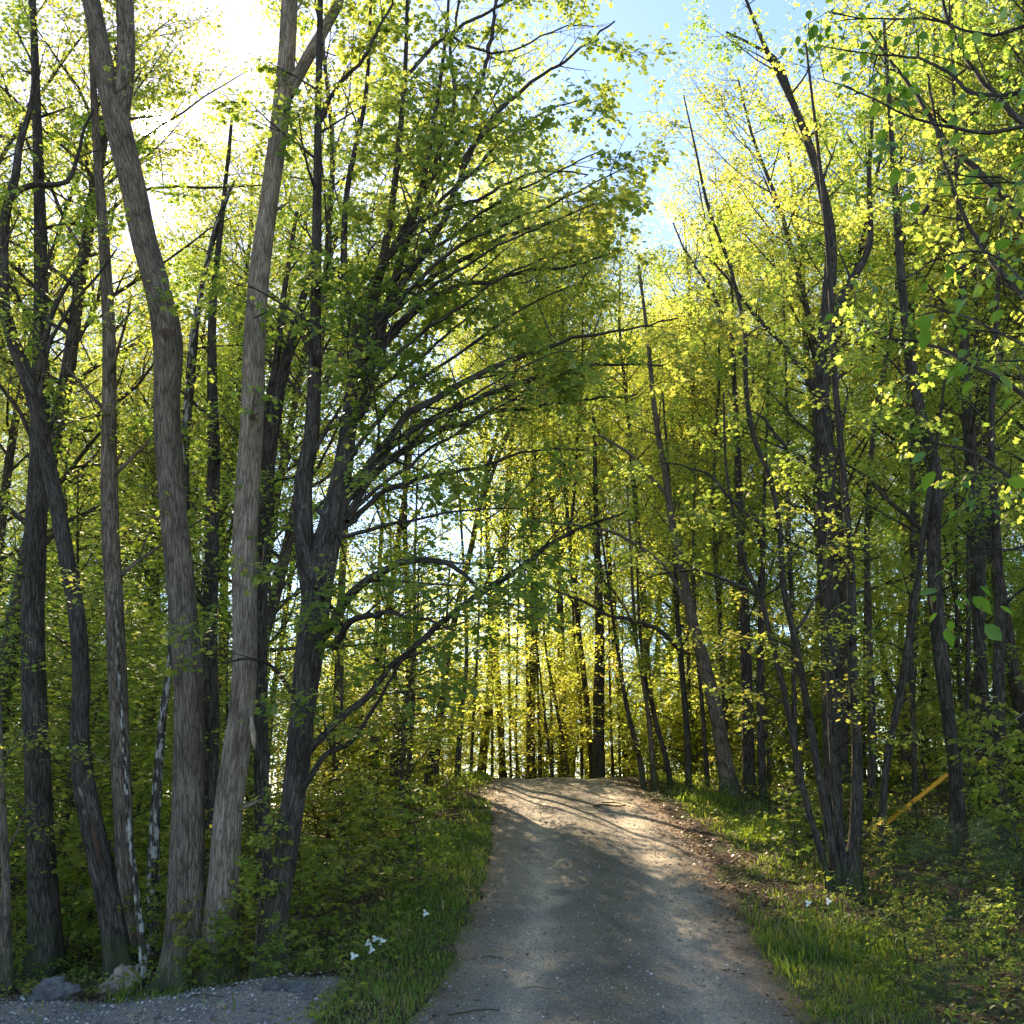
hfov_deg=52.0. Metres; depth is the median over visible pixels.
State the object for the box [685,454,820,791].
tree
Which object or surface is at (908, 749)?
maple sapling
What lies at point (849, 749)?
maple sapling
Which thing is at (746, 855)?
leaf litter
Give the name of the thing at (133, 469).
forest tree
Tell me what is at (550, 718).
crest tree
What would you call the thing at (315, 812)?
maple sapling
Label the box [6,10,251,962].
background maple
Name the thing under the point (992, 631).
hornbeam
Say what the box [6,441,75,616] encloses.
forest tree
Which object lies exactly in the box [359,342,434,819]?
bank tree
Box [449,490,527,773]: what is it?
crest tree
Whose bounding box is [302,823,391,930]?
maple sapling
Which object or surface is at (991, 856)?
pine sapling
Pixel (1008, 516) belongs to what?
forest tree
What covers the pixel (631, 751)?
maple sapling
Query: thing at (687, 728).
verge tree
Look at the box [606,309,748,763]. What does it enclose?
forest tree
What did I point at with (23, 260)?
forest tree
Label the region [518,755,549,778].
maple sapling
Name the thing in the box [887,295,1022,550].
forest tree
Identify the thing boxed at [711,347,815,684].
forest tree
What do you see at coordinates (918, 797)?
guy wire
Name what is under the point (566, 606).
forest tree
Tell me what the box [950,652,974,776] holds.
maple sapling
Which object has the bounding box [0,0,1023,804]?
sky
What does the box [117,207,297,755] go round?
forest tree
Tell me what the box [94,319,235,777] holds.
forest tree
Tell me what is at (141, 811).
maple sapling
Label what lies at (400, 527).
forest tree
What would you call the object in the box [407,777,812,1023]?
gravel road
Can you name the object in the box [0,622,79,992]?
crooked tree
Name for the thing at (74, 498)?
forest tree
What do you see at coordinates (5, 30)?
forest tree
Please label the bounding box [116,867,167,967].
maple sapling
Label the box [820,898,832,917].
trillium
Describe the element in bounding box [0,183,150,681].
forest tree
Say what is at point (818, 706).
tree
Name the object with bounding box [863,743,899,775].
maple sapling
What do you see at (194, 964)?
maple sapling
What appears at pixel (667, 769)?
verge tree
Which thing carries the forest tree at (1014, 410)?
on the ground at (744, 878)
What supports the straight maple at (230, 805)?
on the ground at (744, 878)
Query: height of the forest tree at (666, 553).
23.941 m
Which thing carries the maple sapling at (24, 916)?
on the ground at (744, 878)
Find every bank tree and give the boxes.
[293,388,403,855]
[334,435,419,824]
[349,465,424,824]
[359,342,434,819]
[392,551,474,796]
[431,421,515,778]
[735,271,861,804]
[788,20,1014,859]
[802,25,952,815]
[827,316,1008,864]
[863,337,1023,817]
[876,176,1023,851]
[878,0,1023,838]
[880,260,980,822]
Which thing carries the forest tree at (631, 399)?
on the ground at (744, 878)
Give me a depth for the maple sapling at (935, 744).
24.14 m
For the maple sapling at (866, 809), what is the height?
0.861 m
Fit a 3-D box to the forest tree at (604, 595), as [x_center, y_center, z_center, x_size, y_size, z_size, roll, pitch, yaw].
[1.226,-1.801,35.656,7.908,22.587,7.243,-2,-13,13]
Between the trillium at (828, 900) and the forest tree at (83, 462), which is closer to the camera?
the trillium at (828, 900)
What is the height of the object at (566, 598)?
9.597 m
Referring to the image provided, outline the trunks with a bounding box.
[149,540,1020,820]
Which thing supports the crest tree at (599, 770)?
on the ground at (744, 878)
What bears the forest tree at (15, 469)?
on the ground at (744, 878)
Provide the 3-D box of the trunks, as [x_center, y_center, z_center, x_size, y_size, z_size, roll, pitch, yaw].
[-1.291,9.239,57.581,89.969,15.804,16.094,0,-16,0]
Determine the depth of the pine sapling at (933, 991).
8.75 m
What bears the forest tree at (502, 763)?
on the ground at (744, 878)
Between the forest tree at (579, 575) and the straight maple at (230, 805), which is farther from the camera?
the forest tree at (579, 575)
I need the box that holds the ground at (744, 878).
[0,776,1023,1023]
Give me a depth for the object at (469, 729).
37.99 m
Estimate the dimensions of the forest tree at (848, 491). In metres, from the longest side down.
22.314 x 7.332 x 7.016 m
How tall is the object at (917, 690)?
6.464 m
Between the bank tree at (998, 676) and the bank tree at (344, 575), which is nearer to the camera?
the bank tree at (998, 676)
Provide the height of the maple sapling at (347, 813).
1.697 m
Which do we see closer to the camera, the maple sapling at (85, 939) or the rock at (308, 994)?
the rock at (308, 994)
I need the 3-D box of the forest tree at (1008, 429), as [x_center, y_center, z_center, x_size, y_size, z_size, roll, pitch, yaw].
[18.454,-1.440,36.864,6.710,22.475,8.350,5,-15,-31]
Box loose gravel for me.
[0,778,794,1023]
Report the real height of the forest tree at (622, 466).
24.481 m
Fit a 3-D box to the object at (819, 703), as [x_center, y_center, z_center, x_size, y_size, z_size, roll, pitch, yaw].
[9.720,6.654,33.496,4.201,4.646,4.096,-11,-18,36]
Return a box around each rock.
[27,975,82,1001]
[101,963,152,993]
[259,982,282,991]
[279,980,315,992]
[301,989,314,999]
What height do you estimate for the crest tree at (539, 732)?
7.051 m
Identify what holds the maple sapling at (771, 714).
on the ground at (744, 878)
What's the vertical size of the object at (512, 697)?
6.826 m
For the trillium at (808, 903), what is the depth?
12.02 m
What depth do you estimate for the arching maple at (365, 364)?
12.03 m
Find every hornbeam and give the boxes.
[775,0,1023,647]
[817,0,1023,526]
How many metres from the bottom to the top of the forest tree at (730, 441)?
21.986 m
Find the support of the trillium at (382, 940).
on the ground at (744, 878)
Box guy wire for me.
[887,713,1023,824]
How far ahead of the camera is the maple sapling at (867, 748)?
25.93 m
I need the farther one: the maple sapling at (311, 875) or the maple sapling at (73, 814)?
the maple sapling at (73, 814)
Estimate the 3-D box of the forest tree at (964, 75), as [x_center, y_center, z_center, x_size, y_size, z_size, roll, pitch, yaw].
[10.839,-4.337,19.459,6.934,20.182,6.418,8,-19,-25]
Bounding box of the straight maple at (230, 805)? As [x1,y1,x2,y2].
[195,0,415,984]
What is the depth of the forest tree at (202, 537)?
46.85 m
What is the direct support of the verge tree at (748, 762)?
on the ground at (744, 878)
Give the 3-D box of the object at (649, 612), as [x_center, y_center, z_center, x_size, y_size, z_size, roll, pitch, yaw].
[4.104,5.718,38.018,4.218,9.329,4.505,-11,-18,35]
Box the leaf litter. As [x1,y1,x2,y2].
[0,775,1023,1023]
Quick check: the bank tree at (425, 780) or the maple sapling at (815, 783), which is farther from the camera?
the bank tree at (425, 780)
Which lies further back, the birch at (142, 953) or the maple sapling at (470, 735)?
the maple sapling at (470, 735)
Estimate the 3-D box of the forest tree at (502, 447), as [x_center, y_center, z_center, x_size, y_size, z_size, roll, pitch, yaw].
[0.100,-1.189,30.914,7.982,19.022,6.519,9,-18,-29]
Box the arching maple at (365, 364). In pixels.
[145,0,763,978]
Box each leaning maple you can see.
[0,0,162,981]
[82,0,248,990]
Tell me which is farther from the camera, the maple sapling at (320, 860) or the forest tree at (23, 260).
the forest tree at (23, 260)
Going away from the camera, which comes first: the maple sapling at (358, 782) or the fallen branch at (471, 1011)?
the fallen branch at (471, 1011)
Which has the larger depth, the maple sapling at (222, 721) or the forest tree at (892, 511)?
the forest tree at (892, 511)
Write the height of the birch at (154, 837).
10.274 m
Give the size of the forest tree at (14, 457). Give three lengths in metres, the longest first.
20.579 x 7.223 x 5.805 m
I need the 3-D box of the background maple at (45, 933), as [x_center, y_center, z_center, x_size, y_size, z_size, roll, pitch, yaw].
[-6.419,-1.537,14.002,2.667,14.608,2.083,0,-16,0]
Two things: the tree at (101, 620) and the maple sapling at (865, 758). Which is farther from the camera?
the maple sapling at (865, 758)
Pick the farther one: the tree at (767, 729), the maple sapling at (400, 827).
the tree at (767, 729)
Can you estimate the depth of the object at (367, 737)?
29.27 m
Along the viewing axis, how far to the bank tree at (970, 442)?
18.63 m
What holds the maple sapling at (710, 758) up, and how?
on the ground at (744, 878)
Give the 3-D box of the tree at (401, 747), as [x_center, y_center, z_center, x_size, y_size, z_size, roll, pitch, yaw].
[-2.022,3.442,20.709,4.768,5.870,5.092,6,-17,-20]
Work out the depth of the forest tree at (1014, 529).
45.77 m
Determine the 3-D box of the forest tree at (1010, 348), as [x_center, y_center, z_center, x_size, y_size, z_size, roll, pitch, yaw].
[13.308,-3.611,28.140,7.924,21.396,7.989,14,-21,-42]
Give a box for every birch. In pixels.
[45,567,147,988]
[120,179,231,975]
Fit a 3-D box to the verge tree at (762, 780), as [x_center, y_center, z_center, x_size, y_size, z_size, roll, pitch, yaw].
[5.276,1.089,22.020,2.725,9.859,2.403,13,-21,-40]
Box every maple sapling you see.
[0,807,55,895]
[11,853,73,946]
[11,919,34,975]
[51,712,72,832]
[54,762,171,971]
[60,801,113,883]
[60,842,94,956]
[65,876,100,959]
[73,830,168,906]
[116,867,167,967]
[132,777,151,843]
[133,787,169,895]
[135,798,170,924]
[140,750,172,840]
[140,809,252,906]
[146,826,209,952]
[159,752,221,871]
[168,893,205,983]
[190,938,215,973]
[194,907,244,983]
[213,807,293,979]
[215,880,263,975]
[219,707,269,809]
[239,809,272,903]
[240,822,271,885]
[244,851,323,902]
[245,925,323,978]
[265,831,342,952]
[270,764,284,812]
[291,831,347,910]
[295,851,341,877]
[298,785,345,871]
[302,791,328,848]
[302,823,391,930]
[311,714,366,837]
[311,782,373,873]
[315,763,404,860]
[335,781,400,899]
[335,783,371,847]
[342,767,421,835]
[347,742,398,833]
[348,804,423,858]
[367,780,466,897]
[394,811,436,847]
[439,730,463,781]
[455,698,482,771]
[501,742,536,778]
[518,735,563,776]
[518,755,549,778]
[606,760,625,777]
[623,724,662,774]
[672,740,714,774]
[693,739,741,779]
[729,652,791,777]
[738,739,773,773]
[761,774,822,858]
[772,739,822,783]
[794,765,850,804]
[801,734,864,771]
[809,781,913,818]
[817,733,850,770]
[848,679,889,778]
[848,707,879,764]
[853,953,896,977]
[857,816,896,895]
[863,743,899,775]
[880,693,970,801]
[884,888,917,931]
[891,630,959,807]
[907,893,968,992]
[914,871,949,899]
[917,727,947,782]
[919,693,974,781]
[938,691,1023,884]
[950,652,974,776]
[955,706,994,839]
[956,891,1020,1006]
[959,834,1001,893]
[976,746,1023,845]
[981,875,1020,941]
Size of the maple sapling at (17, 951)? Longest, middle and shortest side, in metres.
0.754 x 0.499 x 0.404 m
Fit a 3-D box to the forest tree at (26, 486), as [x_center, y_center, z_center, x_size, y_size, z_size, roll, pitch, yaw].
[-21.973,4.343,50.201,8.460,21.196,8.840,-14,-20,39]
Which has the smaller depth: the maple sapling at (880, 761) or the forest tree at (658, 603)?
the maple sapling at (880, 761)
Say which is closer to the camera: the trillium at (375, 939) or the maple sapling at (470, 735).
the trillium at (375, 939)
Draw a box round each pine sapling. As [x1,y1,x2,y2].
[862,912,933,953]
[870,808,1023,973]
[908,955,1003,1019]
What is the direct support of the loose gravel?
on the gravel road
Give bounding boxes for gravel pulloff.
[0,976,344,1023]
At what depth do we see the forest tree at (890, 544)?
45.11 m
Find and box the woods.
[218,566,1011,807]
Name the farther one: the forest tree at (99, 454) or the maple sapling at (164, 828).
the forest tree at (99, 454)
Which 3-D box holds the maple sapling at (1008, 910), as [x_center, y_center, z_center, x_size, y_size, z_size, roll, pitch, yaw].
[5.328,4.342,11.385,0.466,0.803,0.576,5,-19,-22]
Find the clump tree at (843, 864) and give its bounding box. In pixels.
[599,16,924,894]
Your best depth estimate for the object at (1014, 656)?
17.04 m
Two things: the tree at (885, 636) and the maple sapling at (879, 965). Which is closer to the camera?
the maple sapling at (879, 965)
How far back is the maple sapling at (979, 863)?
13.46 m
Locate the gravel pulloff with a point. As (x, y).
(256, 1015)
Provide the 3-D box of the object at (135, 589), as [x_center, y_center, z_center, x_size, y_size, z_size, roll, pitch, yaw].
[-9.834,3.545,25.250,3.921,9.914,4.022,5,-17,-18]
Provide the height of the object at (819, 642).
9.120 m
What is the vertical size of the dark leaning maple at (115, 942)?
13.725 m
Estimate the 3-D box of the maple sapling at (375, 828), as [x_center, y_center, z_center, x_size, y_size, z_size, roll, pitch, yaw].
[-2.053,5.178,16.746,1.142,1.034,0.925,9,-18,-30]
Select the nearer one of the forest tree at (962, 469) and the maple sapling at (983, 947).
the maple sapling at (983, 947)
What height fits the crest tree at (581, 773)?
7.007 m
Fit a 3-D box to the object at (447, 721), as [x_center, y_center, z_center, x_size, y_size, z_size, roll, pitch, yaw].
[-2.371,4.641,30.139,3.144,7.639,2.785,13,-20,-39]
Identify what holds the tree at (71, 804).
on the ground at (744, 878)
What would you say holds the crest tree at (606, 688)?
on the ground at (744, 878)
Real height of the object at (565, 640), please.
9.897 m
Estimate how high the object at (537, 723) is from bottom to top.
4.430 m
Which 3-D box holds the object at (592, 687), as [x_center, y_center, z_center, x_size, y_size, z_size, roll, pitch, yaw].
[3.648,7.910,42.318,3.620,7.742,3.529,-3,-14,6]
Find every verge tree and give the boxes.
[498,425,677,787]
[499,245,741,796]
[502,364,718,788]
[568,517,672,789]
[615,511,687,786]
[634,459,758,787]
[689,244,786,795]
[704,350,813,801]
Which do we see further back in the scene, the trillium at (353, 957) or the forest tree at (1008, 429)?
the forest tree at (1008, 429)
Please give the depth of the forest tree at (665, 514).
41.78 m
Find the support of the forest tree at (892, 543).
on the ground at (744, 878)
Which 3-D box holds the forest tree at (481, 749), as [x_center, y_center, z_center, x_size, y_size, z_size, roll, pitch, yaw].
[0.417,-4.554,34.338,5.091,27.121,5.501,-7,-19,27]
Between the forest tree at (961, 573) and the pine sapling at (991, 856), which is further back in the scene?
the forest tree at (961, 573)
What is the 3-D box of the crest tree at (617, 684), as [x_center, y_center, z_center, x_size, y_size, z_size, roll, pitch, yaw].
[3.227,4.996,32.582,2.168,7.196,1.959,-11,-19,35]
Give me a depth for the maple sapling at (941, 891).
13.17 m
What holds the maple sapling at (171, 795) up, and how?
on the ground at (744, 878)
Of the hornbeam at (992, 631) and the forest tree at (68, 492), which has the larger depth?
the forest tree at (68, 492)
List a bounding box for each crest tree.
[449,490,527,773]
[453,472,530,775]
[467,528,565,777]
[470,506,559,777]
[481,536,580,777]
[487,532,611,777]
[496,472,585,769]
[515,565,590,769]
[551,413,647,778]
[551,557,614,778]
[567,569,637,777]
[575,562,637,776]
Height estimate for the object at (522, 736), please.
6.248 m
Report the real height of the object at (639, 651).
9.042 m
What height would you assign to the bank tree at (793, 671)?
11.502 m
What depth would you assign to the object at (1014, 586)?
35.46 m
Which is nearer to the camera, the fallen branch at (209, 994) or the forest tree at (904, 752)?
the fallen branch at (209, 994)
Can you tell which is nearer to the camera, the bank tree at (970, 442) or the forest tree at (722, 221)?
the bank tree at (970, 442)
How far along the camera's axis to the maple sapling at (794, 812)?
15.47 m
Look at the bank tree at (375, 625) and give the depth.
27.28 m
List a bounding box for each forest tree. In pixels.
[0,0,205,430]
[0,0,211,640]
[0,0,323,756]
[0,133,129,532]
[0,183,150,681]
[0,204,62,474]
[0,213,50,581]
[0,280,153,653]
[0,332,51,584]
[0,380,95,602]
[0,395,26,560]
[0,405,28,559]
[1,239,232,787]
[2,231,235,836]
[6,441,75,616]
[18,442,133,816]
[20,359,137,616]
[48,335,202,662]
[55,265,204,663]
[55,345,166,598]
[79,173,316,735]
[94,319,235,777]
[112,88,397,861]
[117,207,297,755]
[118,0,611,773]
[119,331,286,648]
[122,158,381,857]
[126,49,441,874]
[222,270,406,756]
[288,147,545,832]
[367,116,564,777]
[395,184,654,795]
[430,169,655,778]
[438,20,588,773]
[448,156,660,776]
[460,380,643,778]
[462,348,589,641]
[463,311,665,777]
[470,161,655,778]
[479,184,600,776]
[509,470,628,718]
[511,271,670,776]
[528,293,665,745]
[534,176,700,770]
[574,294,763,772]
[579,288,785,767]
[580,291,664,755]
[606,302,735,770]
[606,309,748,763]
[607,292,756,595]
[609,311,754,766]
[611,313,752,634]
[612,368,686,733]
[614,290,815,634]
[616,175,761,775]
[617,119,775,695]
[620,216,817,744]
[622,223,830,766]
[632,126,875,749]
[656,0,1018,791]
[682,74,947,605]
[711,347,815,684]
[735,180,1023,777]
[743,243,929,764]
[744,0,1023,788]
[753,351,907,705]
[789,170,987,776]
[803,372,893,667]
[809,0,1023,779]
[817,0,1023,805]
[846,438,925,774]
[847,0,1023,499]
[847,1,1023,777]
[849,433,963,767]
[851,191,1023,776]
[851,444,956,627]
[854,393,1021,778]
[877,0,1023,480]
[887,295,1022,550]
[909,267,1023,698]
[913,59,1023,388]
[921,504,1022,665]
[925,362,1023,628]
[930,0,1023,305]
[936,196,1023,519]
[951,327,1023,776]
[954,197,1023,575]
[1001,411,1023,585]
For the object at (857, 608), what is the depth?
31.54 m
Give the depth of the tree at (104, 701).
19.26 m
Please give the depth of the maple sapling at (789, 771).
22.89 m
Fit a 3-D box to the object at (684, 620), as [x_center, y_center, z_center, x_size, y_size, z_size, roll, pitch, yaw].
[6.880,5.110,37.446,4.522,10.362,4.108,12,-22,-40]
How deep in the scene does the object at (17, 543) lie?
23.31 m
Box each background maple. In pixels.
[0,0,146,979]
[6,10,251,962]
[117,50,300,888]
[198,147,384,940]
[650,0,919,844]
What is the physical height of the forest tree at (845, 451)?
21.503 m
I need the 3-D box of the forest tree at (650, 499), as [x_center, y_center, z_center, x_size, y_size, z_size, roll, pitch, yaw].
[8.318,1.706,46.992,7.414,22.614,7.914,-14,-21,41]
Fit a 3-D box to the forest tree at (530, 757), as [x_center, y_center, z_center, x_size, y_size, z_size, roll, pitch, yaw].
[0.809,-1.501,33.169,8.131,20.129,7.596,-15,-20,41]
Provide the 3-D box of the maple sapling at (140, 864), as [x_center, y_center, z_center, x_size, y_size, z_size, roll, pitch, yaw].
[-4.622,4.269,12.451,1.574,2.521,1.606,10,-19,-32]
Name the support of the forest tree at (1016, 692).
on the ground at (744, 878)
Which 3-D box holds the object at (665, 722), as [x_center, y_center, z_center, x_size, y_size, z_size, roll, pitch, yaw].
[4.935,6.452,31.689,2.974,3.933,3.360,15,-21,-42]
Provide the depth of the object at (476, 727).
29.76 m
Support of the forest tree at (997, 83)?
on the ground at (744, 878)
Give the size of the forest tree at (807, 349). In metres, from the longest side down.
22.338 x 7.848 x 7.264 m
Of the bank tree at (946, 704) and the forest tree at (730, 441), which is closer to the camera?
the bank tree at (946, 704)
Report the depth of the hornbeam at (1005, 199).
11.05 m
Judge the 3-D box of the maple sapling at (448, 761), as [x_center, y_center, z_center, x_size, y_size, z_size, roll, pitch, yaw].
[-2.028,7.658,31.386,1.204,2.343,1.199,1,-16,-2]
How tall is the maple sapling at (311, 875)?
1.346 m
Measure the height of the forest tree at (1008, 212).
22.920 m
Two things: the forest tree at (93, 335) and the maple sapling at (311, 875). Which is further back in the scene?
the forest tree at (93, 335)
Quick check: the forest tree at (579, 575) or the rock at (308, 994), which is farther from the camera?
the forest tree at (579, 575)
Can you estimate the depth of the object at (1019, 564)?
26.11 m
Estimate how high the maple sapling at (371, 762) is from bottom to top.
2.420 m
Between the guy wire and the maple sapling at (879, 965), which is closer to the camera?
the maple sapling at (879, 965)
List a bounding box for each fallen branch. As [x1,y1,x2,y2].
[191,994,228,997]
[448,1009,499,1015]
[593,802,626,806]
[953,935,1006,945]
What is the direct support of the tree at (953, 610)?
on the ground at (744, 878)
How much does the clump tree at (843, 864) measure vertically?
13.321 m
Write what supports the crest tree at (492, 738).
on the ground at (744, 878)
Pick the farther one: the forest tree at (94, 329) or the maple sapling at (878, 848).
the forest tree at (94, 329)
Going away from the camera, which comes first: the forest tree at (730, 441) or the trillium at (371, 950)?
the trillium at (371, 950)
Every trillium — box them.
[349,953,359,976]
[363,939,375,954]
[365,945,377,968]
[371,936,382,954]
[375,938,388,961]
[422,910,428,928]
[800,900,811,920]
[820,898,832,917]
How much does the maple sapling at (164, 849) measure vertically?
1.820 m
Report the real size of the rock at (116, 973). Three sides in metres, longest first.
0.555 x 0.409 x 0.325 m
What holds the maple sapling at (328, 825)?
on the ground at (744, 878)
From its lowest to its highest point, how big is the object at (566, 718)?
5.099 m
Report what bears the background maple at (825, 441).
on the ground at (744, 878)
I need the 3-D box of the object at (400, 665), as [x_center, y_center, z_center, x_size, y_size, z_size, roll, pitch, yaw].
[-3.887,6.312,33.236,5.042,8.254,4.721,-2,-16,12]
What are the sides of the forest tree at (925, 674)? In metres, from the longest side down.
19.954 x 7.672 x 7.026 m
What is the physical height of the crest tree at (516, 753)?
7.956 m
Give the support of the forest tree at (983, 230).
on the ground at (744, 878)
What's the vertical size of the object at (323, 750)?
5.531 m
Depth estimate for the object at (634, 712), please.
41.20 m
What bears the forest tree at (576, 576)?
on the ground at (744, 878)
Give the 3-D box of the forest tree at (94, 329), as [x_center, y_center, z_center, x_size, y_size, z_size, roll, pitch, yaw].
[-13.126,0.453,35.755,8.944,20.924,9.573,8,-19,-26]
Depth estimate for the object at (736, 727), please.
32.16 m
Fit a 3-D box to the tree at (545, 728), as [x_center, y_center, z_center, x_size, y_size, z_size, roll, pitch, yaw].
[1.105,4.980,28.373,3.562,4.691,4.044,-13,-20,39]
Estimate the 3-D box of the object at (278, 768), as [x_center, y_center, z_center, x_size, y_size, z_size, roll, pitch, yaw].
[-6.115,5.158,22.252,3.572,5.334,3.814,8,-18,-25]
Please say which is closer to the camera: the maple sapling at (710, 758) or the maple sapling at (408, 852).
the maple sapling at (408, 852)
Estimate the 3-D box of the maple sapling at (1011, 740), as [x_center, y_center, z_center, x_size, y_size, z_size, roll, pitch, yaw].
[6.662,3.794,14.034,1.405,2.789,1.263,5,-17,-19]
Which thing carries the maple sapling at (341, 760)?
on the ground at (744, 878)
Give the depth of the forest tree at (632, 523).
38.08 m
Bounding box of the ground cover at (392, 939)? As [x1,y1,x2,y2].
[0,761,1023,1023]
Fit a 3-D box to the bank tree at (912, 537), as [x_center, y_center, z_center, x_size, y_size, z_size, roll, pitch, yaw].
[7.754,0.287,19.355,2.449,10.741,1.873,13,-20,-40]
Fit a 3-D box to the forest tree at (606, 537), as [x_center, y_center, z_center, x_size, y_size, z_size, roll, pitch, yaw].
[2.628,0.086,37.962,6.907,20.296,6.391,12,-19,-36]
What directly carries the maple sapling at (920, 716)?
on the ground at (744, 878)

